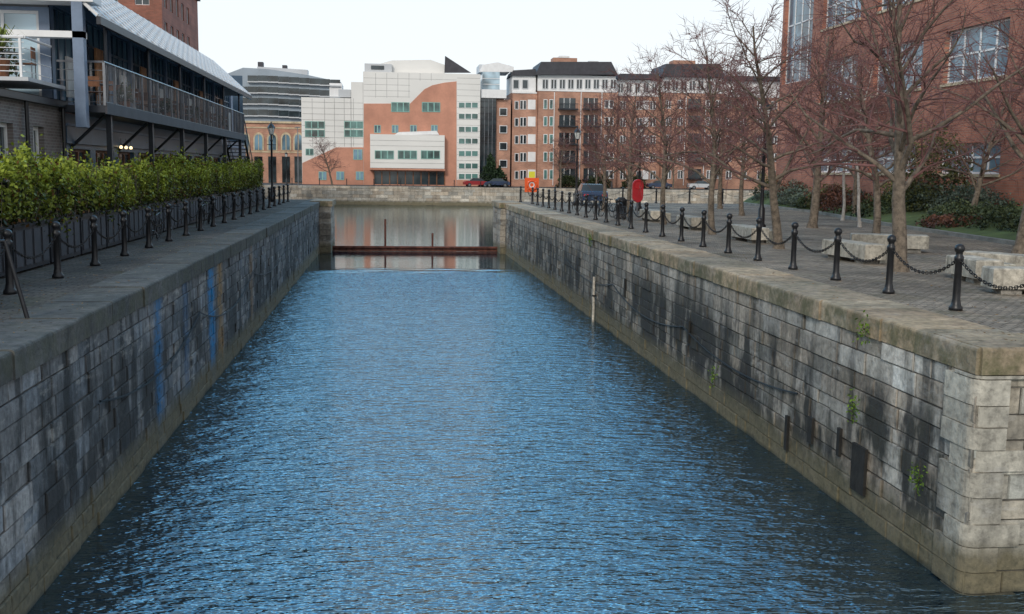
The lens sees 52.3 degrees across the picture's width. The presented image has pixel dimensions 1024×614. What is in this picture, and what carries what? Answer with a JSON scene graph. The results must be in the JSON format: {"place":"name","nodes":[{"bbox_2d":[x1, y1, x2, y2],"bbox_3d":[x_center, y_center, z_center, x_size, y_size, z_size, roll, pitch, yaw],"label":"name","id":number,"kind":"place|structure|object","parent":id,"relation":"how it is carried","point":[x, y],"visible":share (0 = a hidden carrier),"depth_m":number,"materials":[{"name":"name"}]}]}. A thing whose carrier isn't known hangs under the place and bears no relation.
{"place":"outdoors","nodes":[
{"label":"outdoors","id":0,"kind":"place"},
{"bbox_2d":[0,199,306,321],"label":"quay pavement","id":1,"kind":"structure","parent":0,"point":[112,264],"depth_m":24.34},
{"bbox_2d":[0,224,11,276],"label":"planter box","id":2,"kind":"object","parent":1,"relation":"on","point":[2,262],"visible":0.43,"depth_m":20.77,"materials":[{"name":"stone"}]},
{"bbox_2d":[0,239,29,317],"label":"ladder handrail","id":3,"kind":"object","parent":1,"relation":"on","point":[17,284],"visible":1,"depth_m":15.46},
{"bbox_2d":[2,218,49,271],"bbox_3d":[-10.844,-1.321,22.442,1.080,1.070,2.290,0,8,-7],"label":"planter box","id":4,"kind":"object","parent":1,"relation":"on","point":[32,239],"visible":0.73,"depth_m":22.34,"materials":[{"name":"stone"}]},
{"bbox_2d":[2,229,55,294],"bbox_3d":[-8.998,-0.967,19.635,0.230,1.150,2.827,0,8,-6],"label":"chain bollard","id":5,"kind":"object","parent":1,"relation":"on","point":[7,235],"visible":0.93,"depth_m":18.33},
{"bbox_2d":[32,214,80,263],"bbox_3d":[-11.122,-1.635,24.805,1.080,1.070,2.290,0,8,-7],"label":"planter box","id":6,"kind":"object","parent":1,"relation":"on","point":[74,241],"visible":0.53,"depth_m":24.97,"materials":[{"name":"metal"}]},
{"bbox_2d":[51,221,94,278],"bbox_3d":[-9.306,-1.321,22.294,0.230,1.150,2.827,0,8,-6],"label":"chain bollard","id":7,"kind":"object","parent":1,"relation":"on","point":[57,272],"visible":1,"depth_m":20.98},
{"bbox_2d":[48,210,106,255],"bbox_3d":[-11.400,-1.950,27.168,1.080,1.070,2.290,0,8,-7],"label":"planter box","id":8,"kind":"object","parent":1,"relation":"on","point":[84,224],"visible":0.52,"depth_m":26.79,"materials":[{"name":"metal"}]},
{"bbox_2d":[82,207,128,248],"bbox_3d":[-11.678,-2.265,29.531,1.080,1.070,2.290,0,8,-7],"label":"planter box","id":9,"kind":"object","parent":1,"relation":"on","point":[111,231],"visible":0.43,"depth_m":29.15,"materials":[{"name":"metal"}]},
{"bbox_2d":[89,215,123,265],"bbox_3d":[-9.619,-1.675,24.952,0.230,1.150,2.827,0,8,-6],"label":"chain bollard","id":10,"kind":"object","parent":1,"relation":"on","point":[94,259],"visible":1,"depth_m":23.64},
{"bbox_2d":[0,0,253,211],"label":"waterfront pub","id":11,"kind":"structure","parent":1,"relation":"on","point":[75,44],"depth_m":33.99,"materials":[{"name":"metal"}]},
{"bbox_2d":[0,38,19,76],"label":"terrace shrub","id":12,"kind":"object","parent":11,"relation":"on","point":[12,67],"visible":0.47,"depth_m":28.30,"materials":[{"name":"green plant"}]},
{"bbox_2d":[0,24,25,75],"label":"potted palm","id":13,"kind":"object","parent":11,"relation":"on","point":[3,63],"visible":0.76,"depth_m":27.60,"materials":[{"name":"green plant"}]},
{"bbox_2d":[88,76,103,104],"bbox_3d":[-12.551,-6.453,31.333,0.460,0.900,0.460,0,8,-7],"label":"terrace chair","id":14,"kind":"object","parent":11,"relation":"on","point":[94,83],"visible":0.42,"depth_m":31.10,"materials":[{"name":"brown wood"}]},
{"bbox_2d":[0,134,264,237],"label":"clipped hedge","id":15,"kind":"object","parent":1,"relation":"on","point":[23,198],"visible":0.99,"depth_m":28.23,"materials":[{"name":"green plant"}]},
{"bbox_2d":[119,204,145,241],"bbox_3d":[-11.956,-2.579,31.894,1.080,1.070,2.290,0,8,-7],"label":"planter box","id":16,"kind":"object","parent":1,"relation":"on","point":[136,219],"visible":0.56,"depth_m":31.71,"materials":[{"name":"metal"}]},
{"bbox_2d":[120,211,147,255],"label":"chain bollard","id":17,"kind":"object","parent":1,"relation":"on","point":[124,250],"visible":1,"depth_m":26.30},
{"bbox_2d":[139,201,162,236],"bbox_3d":[-12.234,-2.894,34.257,1.080,1.070,2.290,0,8,-7],"label":"planter box","id":18,"kind":"object","parent":1,"relation":"on","point":[153,215],"visible":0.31,"depth_m":34.43,"materials":[{"name":"metal"}]},
{"bbox_2d":[144,207,167,247],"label":"chain bollard","id":19,"kind":"object","parent":1,"relation":"on","point":[148,231],"visible":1,"depth_m":28.96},
{"bbox_2d":[139,199,176,232],"bbox_3d":[-12.512,-3.209,36.620,1.080,1.070,2.290,0,8,-7],"label":"planter box","id":20,"kind":"object","parent":1,"relation":"on","point":[174,216],"visible":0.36,"depth_m":36.97,"materials":[{"name":"metal"}]},
{"bbox_2d":[150,207,165,240],"bbox_3d":[-10.890,-2.516,31.901,0.500,0.989,1.735,7,7,-8],"label":"bicycle","id":21,"kind":"object","parent":1,"relation":"on","point":[154,228],"visible":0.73,"depth_m":32.03,"materials":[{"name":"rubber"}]},
{"bbox_2d":[160,198,189,228],"bbox_3d":[-12.790,-3.523,38.983,1.080,1.070,2.290,0,8,-7],"label":"planter box","id":22,"kind":"object","parent":1,"relation":"on","point":[179,216],"visible":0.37,"depth_m":38.58,"materials":[{"name":"stone"}]},
{"bbox_2d":[165,203,186,240],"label":"chain bollard","id":23,"kind":"object","parent":1,"relation":"on","point":[168,220],"visible":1,"depth_m":31.61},
{"bbox_2d":[182,201,199,235],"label":"chain bollard","id":24,"kind":"object","parent":1,"relation":"on","point":[185,232],"visible":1,"depth_m":34.28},
{"bbox_2d":[188,197,200,224],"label":"planter box","id":25,"kind":"object","parent":1,"relation":"on","point":[193,208],"visible":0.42,"depth_m":40.94,"materials":[{"name":"stone"}]},
{"bbox_2d":[267,122,275,201],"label":"street lamp","id":26,"kind":"object","parent":1,"relation":"on","point":[271,127],"visible":0.84,"depth_m":67.88,"materials":[{"name":"grey"}]},
{"bbox_2d":[244,121,301,182],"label":"arched brick building","id":27,"kind":"structure","parent":0,"point":[284,137],"depth_m":182.36,"materials":[{"name":"orange brick"}]},
{"bbox_2d":[277,199,696,203],"bbox_3d":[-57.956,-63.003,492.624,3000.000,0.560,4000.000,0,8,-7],"label":"ground","id":28,"kind":"structure","parent":0,"point":[584,202],"depth_m":76.59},
{"bbox_2d":[115,0,199,50],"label":"brick apartment block","id":29,"kind":"structure","parent":28,"relation":"on","point":[177,19],"depth_m":109.23,"materials":[{"name":"red brick"}]},
{"bbox_2d":[228,62,342,121],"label":"curved glass office","id":30,"kind":"structure","parent":28,"relation":"on","point":[277,94],"depth_m":226.55,"materials":[{"name":"glass"}]},
{"bbox_2d":[307,132,349,184],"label":"bare tree","id":31,"kind":"object","parent":28,"relation":"on","point":[326,158],"visible":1,"depth_m":164.18,"materials":[{"name":"brown plant"}]},
{"bbox_2d":[301,56,480,185],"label":"terracotta office building","id":32,"kind":"structure","parent":28,"relation":"on","point":[407,122],"depth_m":174.18,"materials":[{"name":"stone"}]},
{"bbox_2d":[478,152,501,186],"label":"conifer tree","id":33,"kind":"object","parent":28,"relation":"on","point":[491,163],"visible":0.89,"depth_m":171.61,"materials":[{"name":"green plant"}]},
{"bbox_2d":[260,185,760,192],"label":"coping","id":34,"kind":"object","parent":28,"relation":"on","point":[465,188],"visible":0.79,"depth_m":164.14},
{"bbox_2d":[547,130,579,187],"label":"bare tree","id":35,"kind":"object","parent":28,"relation":"on","point":[559,155],"visible":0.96,"depth_m":171.14,"materials":[{"name":"brown plant"}]},
{"bbox_2d":[505,56,779,188],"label":"red brick apartments","id":36,"kind":"structure","parent":28,"relation":"on","point":[546,98],"depth_m":179.46,"materials":[{"name":"brick"}]},
{"bbox_2d":[656,133,694,188],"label":"bare tree","id":37,"kind":"object","parent":28,"relation":"on","point":[673,165],"visible":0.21,"depth_m":173.56,"materials":[{"name":"brown plant"}]},
{"bbox_2d":[197,0,783,99],"label":"sky","id":38,"kind":"structure","parent":0,"point":[328,39],"materials":[{"name":"white"}]},
{"bbox_2d":[262,183,768,190],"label":"road","id":39,"kind":"structure","parent":0,"point":[471,186],"depth_m":172.04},
{"bbox_2d":[476,62,513,185],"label":"glass stair tower","id":40,"kind":"structure","parent":39,"relation":"on","point":[495,117],"depth_m":177.88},
{"bbox_2d":[555,174,581,187],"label":"shrub","id":41,"kind":"object","parent":39,"relation":"on","point":[565,178],"visible":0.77,"depth_m":174.39,"materials":[{"name":"green plant"}]},
{"bbox_2d":[27,205,1023,613],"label":"water","id":42,"kind":"structure","parent":0,"point":[421,433],"depth_m":19.21,"materials":[{"name":"blue liquid"}]},
{"bbox_2d":[0,208,319,613],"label":"wall blocks","id":43,"kind":"structure","parent":42,"relation":"in","point":[76,456],"depth_m":17.48,"materials":[{"name":"stone"}]},
{"bbox_2d":[99,312,200,401],"bbox_3d":[-7.113,1.019,21.136,0.034,0.638,9.007,0,8,-7],"label":"hanging wall chain","id":44,"kind":"object","parent":43,"relation":"attached to","point":[151,380],"visible":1,"depth_m":20.83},
{"bbox_2d":[0,199,319,386],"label":"coping","id":45,"kind":"object","parent":43,"relation":"on","point":[91,310],"visible":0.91,"depth_m":18.20,"materials":[{"name":"stone"}]},
{"bbox_2d":[310,199,335,253],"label":"stone gate pier","id":46,"kind":"structure","parent":42,"relation":"in","point":[327,227],"depth_m":70.01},
{"bbox_2d":[333,219,496,251],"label":"dock gate barrier","id":47,"kind":"object","parent":42,"relation":"on","point":[422,248],"visible":0.9,"depth_m":72.81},
{"bbox_2d":[492,200,520,253],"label":"stone gate pier","id":48,"kind":"structure","parent":42,"relation":"in","point":[499,220],"depth_m":71.82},
{"bbox_2d":[264,187,756,205],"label":"wall blocks","id":49,"kind":"structure","parent":42,"relation":"in","point":[422,197],"depth_m":164.08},
{"bbox_2d":[505,209,979,593],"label":"wall blocks","id":50,"kind":"structure","parent":42,"relation":"in","point":[821,368],"depth_m":20.91,"materials":[{"name":"stone"}]},
{"bbox_2d":[682,326,797,393],"bbox_3d":[5.053,1.221,24.118,0.034,0.386,8.005,0,8,-7],"label":"hanging wall chain","id":51,"kind":"object","parent":50,"relation":"attached to","point":[740,372],"visible":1,"depth_m":23.30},
{"bbox_2d":[623,278,867,496],"bbox_3d":[4.814,1.169,26.195,0.049,1.900,18.160,0,8,-7],"label":"timber fender","id":52,"kind":"object","parent":50,"relation":"attached to","point":[859,460],"visible":1,"depth_m":17.73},
{"bbox_2d":[505,201,1006,374],"bbox_3d":[3.224,-3.403,45.123,1.319,0.384,62.988,0,8,-7],"label":"coping","id":53,"kind":"object","parent":50,"relation":"on","point":[909,328],"visible":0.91,"depth_m":20.26,"materials":[{"name":"stone"}]},
{"bbox_2d":[962,379,1023,593],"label":"wall blocks","id":54,"kind":"structure","parent":50,"relation":"attached to","point":[1010,571],"depth_m":14.38,"materials":[{"name":"stone"}]},
{"bbox_2d":[934,332,1023,375],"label":"coping","id":55,"kind":"object","parent":54,"relation":"on","point":[1000,355],"visible":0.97,"depth_m":14.06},
{"bbox_2d":[931,369,1023,595],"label":"quoin stones","id":56,"kind":"object","parent":42,"relation":"in","point":[974,558],"visible":0.95,"depth_m":14.36,"materials":[{"name":"stone"}]},
{"bbox_2d":[519,202,1023,332],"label":"quay pavement","id":57,"kind":"structure","parent":0,"point":[868,279],"depth_m":29.21,"materials":[{"name":"stone"}]},
{"bbox_2d":[0,208,1023,342],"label":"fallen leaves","id":58,"kind":"object","parent":57,"relation":"on","point":[565,218],"visible":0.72,"depth_m":22.69,"materials":[{"name":"brown plant"}]},
{"bbox_2d":[525,171,538,200],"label":"lifebuoy stand","id":59,"kind":"object","parent":57,"relation":"on","point":[531,181],"visible":0.94,"depth_m":73.64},
{"bbox_2d":[573,126,580,205],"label":"street lamp","id":60,"kind":"object","parent":57,"relation":"on","point":[577,132],"visible":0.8,"depth_m":68.74,"materials":[{"name":"grey"}]},
{"bbox_2d":[578,184,607,204],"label":"parked car","id":61,"kind":"object","parent":57,"relation":"on","point":[596,189],"visible":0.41,"depth_m":69.41,"materials":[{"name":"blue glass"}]},
{"bbox_2d":[566,80,644,210],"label":"bare tree","id":62,"kind":"object","parent":57,"relation":"on","point":[605,151],"visible":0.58,"depth_m":59.08,"materials":[{"name":"brown plant"}]},
{"bbox_2d":[556,63,683,216],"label":"bare tree","id":63,"kind":"object","parent":57,"relation":"on","point":[629,180],"visible":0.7,"depth_m":52.11,"materials":[{"name":"brown plant"}]},
{"bbox_2d":[632,179,643,214],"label":"lifebuoy housing","id":64,"kind":"object","parent":57,"relation":"on","point":[636,185],"visible":0.93,"depth_m":55.74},
{"bbox_2d":[583,44,725,224],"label":"bare tree","id":65,"kind":"object","parent":57,"relation":"on","point":[665,172],"visible":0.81,"depth_m":45.41,"materials":[{"name":"brown plant"}]},
{"bbox_2d":[639,209,670,221],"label":"stone bench","id":66,"kind":"object","parent":57,"relation":"on","point":[654,214],"visible":0.55,"depth_m":48.22,"materials":[{"name":"stone"}]},
{"bbox_2d":[663,207,684,241],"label":"chain bollard","id":67,"kind":"object","parent":57,"relation":"on","point":[681,219],"visible":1,"depth_m":34.75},
{"bbox_2d":[676,215,707,229],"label":"stone bench","id":68,"kind":"object","parent":57,"relation":"on","point":[691,220],"visible":0.56,"depth_m":41.70,"materials":[{"name":"stone"}]},
{"bbox_2d":[683,210,706,246],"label":"chain bollard","id":69,"kind":"object","parent":57,"relation":"on","point":[703,229],"visible":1,"depth_m":32.34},
{"bbox_2d":[615,15,795,234],"bbox_3d":[7.070,-6.671,38.752,7.138,8.027,5.087,8,10,42],"label":"bare tree","id":70,"kind":"object","parent":57,"relation":"on","point":[714,171],"visible":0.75,"depth_m":38.50,"materials":[{"name":"brown plant"}]},
{"bbox_2d":[658,65,760,208],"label":"bare tree","id":71,"kind":"object","parent":57,"relation":"on","point":[719,201],"visible":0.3,"depth_m":66.14,"materials":[{"name":"brown plant"}]},
{"bbox_2d":[704,213,732,252],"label":"chain bollard","id":72,"kind":"object","parent":57,"relation":"on","point":[728,239],"visible":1,"depth_m":29.93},
{"bbox_2d":[675,67,797,215],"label":"bare tree","id":73,"kind":"object","parent":57,"relation":"on","point":[741,204],"visible":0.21,"depth_m":56.23,"materials":[{"name":"brown plant"}]},
{"bbox_2d":[729,217,762,260],"bbox_3d":[6.372,-1.949,28.701,0.230,1.150,2.576,0,8,-7],"label":"chain bollard","id":74,"kind":"object","parent":57,"relation":"on","point":[759,221],"visible":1,"depth_m":27.52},
{"bbox_2d":[731,224,772,242],"bbox_3d":[8.225,-2.496,35.473,1.020,0.520,2.400,0,8,-7],"label":"stone bench","id":75,"kind":"object","parent":57,"relation":"on","point":[742,230],"visible":0.63,"depth_m":34.65,"materials":[{"name":"stone"}]},
{"bbox_2d":[756,99,771,226],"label":"street lamp","id":76,"kind":"object","parent":57,"relation":"on","point":[761,211],"visible":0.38,"depth_m":41.33,"materials":[{"name":"grey"}]},
{"bbox_2d":[760,222,798,269],"bbox_3d":[6.667,-1.627,26.290,0.230,1.150,2.576,0,8,-6],"label":"chain bollard","id":77,"kind":"object","parent":57,"relation":"on","point":[793,264],"visible":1,"depth_m":25.10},
{"bbox_2d":[666,0,917,248],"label":"bare tree","id":78,"kind":"object","parent":57,"relation":"on","point":[772,186],"visible":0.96,"depth_m":30.56,"materials":[{"name":"brown plant"}]},
{"bbox_2d":[728,0,892,227],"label":"bare tree","id":79,"kind":"object","parent":57,"relation":"on","point":[812,222],"visible":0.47,"depth_m":44.35,"materials":[{"name":"brown plant"}]},
{"bbox_2d":[795,228,841,280],"bbox_3d":[6.937,-1.306,23.877,0.230,1.150,2.576,0,8,-7],"label":"chain bollard","id":80,"kind":"object","parent":57,"relation":"on","point":[835,276],"visible":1,"depth_m":22.69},
{"bbox_2d":[814,49,888,226],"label":"birch tree","id":81,"kind":"object","parent":57,"relation":"on","point":[859,222],"visible":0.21,"depth_m":46.00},
{"bbox_2d":[817,51,888,220],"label":"birch tree","id":82,"kind":"object","parent":57,"relation":"on","point":[844,200],"visible":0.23,"depth_m":51.27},
{"bbox_2d":[822,239,887,263],"bbox_3d":[9.312,-1.490,27.935,1.020,0.520,2.200,-1,8,-12],"label":"stone bench","id":83,"kind":"object","parent":57,"relation":"on","point":[861,250],"visible":0.66,"depth_m":27.20,"materials":[{"name":"stone"}]},
{"bbox_2d":[778,25,956,233],"bbox_3d":[12.996,-6.504,38.218,6.007,8.026,6.383,3,8,19],"label":"bare tree","id":84,"kind":"object","parent":57,"relation":"on","point":[877,185],"visible":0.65,"depth_m":38.08,"materials":[{"name":"brown plant"}]},
{"bbox_2d":[839,235,895,293],"bbox_3d":[7.232,-0.985,21.466,0.230,1.150,2.576,0,8,-6],"label":"chain bollard","id":85,"kind":"object","parent":57,"relation":"on","point":[888,287],"visible":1,"depth_m":20.28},
{"bbox_2d":[743,202,1014,244],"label":"kerb","id":86,"kind":"structure","parent":57,"relation":"on","point":[978,237],"depth_m":42.81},
{"bbox_2d":[754,0,1023,271],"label":"bare tree","id":87,"kind":"object","parent":57,"relation":"on","point":[893,64],"visible":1,"depth_m":24.79,"materials":[{"name":"brown plant"}]},
{"bbox_2d":[850,233,928,252],"bbox_3d":[11.447,-1.963,31.754,2.200,0.520,1.020,3,8,14],"label":"stone bench","id":88,"kind":"object","parent":57,"relation":"on","point":[916,243],"visible":0.61,"depth_m":31.24,"materials":[{"name":"stone"}]},
{"bbox_2d":[776,0,1023,205],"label":"brick office building","id":89,"kind":"structure","parent":57,"relation":"on","point":[793,10],"depth_m":54.33,"materials":[{"name":"brick"}]},
{"bbox_2d":[893,244,964,310],"bbox_3d":[7.512,-0.664,19.053,0.230,1.150,2.576,0,8,-6],"label":"chain bollard","id":90,"kind":"object","parent":57,"relation":"on","point":[955,304],"visible":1,"depth_m":17.87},
{"bbox_2d":[906,0,1023,253],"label":"bare tree","id":91,"kind":"object","parent":57,"relation":"on","point":[1018,247],"visible":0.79,"depth_m":30.75,"materials":[{"name":"brown plant"}]},
{"bbox_2d":[906,60,1023,214],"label":"bare tree","id":92,"kind":"object","parent":57,"relation":"on","point":[982,170],"visible":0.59,"depth_m":44.40,"materials":[{"name":"brown plant"}]},
{"bbox_2d":[945,255,1015,282],"bbox_3d":[10.393,-0.830,23.029,1.020,0.520,1.500,1,7,-1],"label":"stone bench","id":93,"kind":"object","parent":57,"relation":"on","point":[974,264],"visible":0.61,"depth_m":22.57,"materials":[{"name":"stone"}]},
{"bbox_2d":[960,260,1023,289],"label":"chain bollard","id":94,"kind":"object","parent":57,"relation":"on","point":[983,281],"visible":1,"depth_m":16.97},
{"bbox_2d":[963,250,1023,265],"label":"stone bench","id":95,"kind":"object","parent":57,"relation":"on","point":[1015,259],"visible":0.28,"depth_m":24.07,"materials":[{"name":"stone"}]},
{"bbox_2d":[981,266,1023,294],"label":"stone bench","id":96,"kind":"object","parent":57,"relation":"on","point":[1007,276],"visible":0.89,"depth_m":20.38,"materials":[{"name":"stone"}]},
{"bbox_2d":[743,192,1022,239],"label":"lawn bank","id":97,"kind":"structure","parent":0,"point":[989,231],"depth_m":45.30,"materials":[{"name":"green plant"}]},
{"bbox_2d":[777,183,811,203],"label":"shrub","id":98,"kind":"object","parent":97,"relation":"on","point":[786,191],"visible":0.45,"depth_m":69.15,"materials":[{"name":"green plant"}]},
{"bbox_2d":[819,182,848,207],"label":"shrub","id":99,"kind":"object","parent":97,"relation":"on","point":[831,189],"visible":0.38,"depth_m":61.22,"materials":[{"name":"green plant"}]},
{"bbox_2d":[819,191,872,212],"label":"shrub","id":100,"kind":"object","parent":97,"relation":"on","point":[830,203],"visible":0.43,"depth_m":57.60,"materials":[{"name":"green plant"}]},
{"bbox_2d":[804,55,911,212],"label":"bare tree","id":101,"kind":"object","parent":97,"relation":"on","point":[854,201],"visible":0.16,"depth_m":55.03,"materials":[{"name":"brown plant"}]},
{"bbox_2d":[848,194,892,216],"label":"shrub","id":102,"kind":"object","parent":97,"relation":"on","point":[863,208],"visible":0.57,"depth_m":52.52,"materials":[{"name":"green plant"}]},
{"bbox_2d":[885,182,944,212],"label":"shrub","id":103,"kind":"object","parent":97,"relation":"on","point":[908,196],"visible":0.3,"depth_m":50.45,"materials":[{"name":"green plant"}]},
{"bbox_2d":[905,177,962,211],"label":"shrub","id":104,"kind":"object","parent":97,"relation":"on","point":[937,193],"visible":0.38,"depth_m":50.09,"materials":[{"name":"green plant"}]},
{"bbox_2d":[914,196,979,224],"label":"shrub","id":105,"kind":"object","parent":97,"relation":"on","point":[942,209],"visible":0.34,"depth_m":44.74,"materials":[{"name":"green plant"}]},
{"bbox_2d":[915,211,989,227],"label":"shrub","id":106,"kind":"object","parent":97,"relation":"on","point":[941,219],"visible":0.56,"depth_m":42.72,"materials":[{"name":"red plant"}]},
{"bbox_2d":[927,180,994,213],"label":"shrub","id":107,"kind":"object","parent":97,"relation":"on","point":[970,191],"visible":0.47,"depth_m":46.78,"materials":[{"name":"green plant"}]},
{"bbox_2d":[935,186,1014,208],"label":"shrub","id":108,"kind":"object","parent":97,"relation":"on","point":[993,194],"visible":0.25,"depth_m":47.72,"materials":[{"name":"green plant"}]},
{"bbox_2d":[941,200,1012,226],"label":"shrub","id":109,"kind":"object","parent":97,"relation":"on","point":[970,210],"visible":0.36,"depth_m":42.37,"materials":[{"name":"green plant"}]},
{"bbox_2d":[964,201,1022,229],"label":"shrub","id":110,"kind":"object","parent":97,"relation":"on","point":[988,214],"visible":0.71,"depth_m":40.26,"materials":[{"name":"green plant"}]},
{"bbox_2d":[996,208,1021,231],"bbox_3d":[19.351,-3.138,38.119,2.762,1.147,3.136,0,8,-7],"label":"shrub","id":111,"kind":"object","parent":97,"relation":"on","point":[1012,223],"visible":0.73,"depth_m":38.46,"materials":[{"name":"green plant"}]},
{"bbox_2d":[890,118,982,193],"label":"evergreen tree","id":112,"kind":"object","parent":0,"point":[950,174],"visible":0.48,"depth_m":48.41,"materials":[{"name":"green plant"}]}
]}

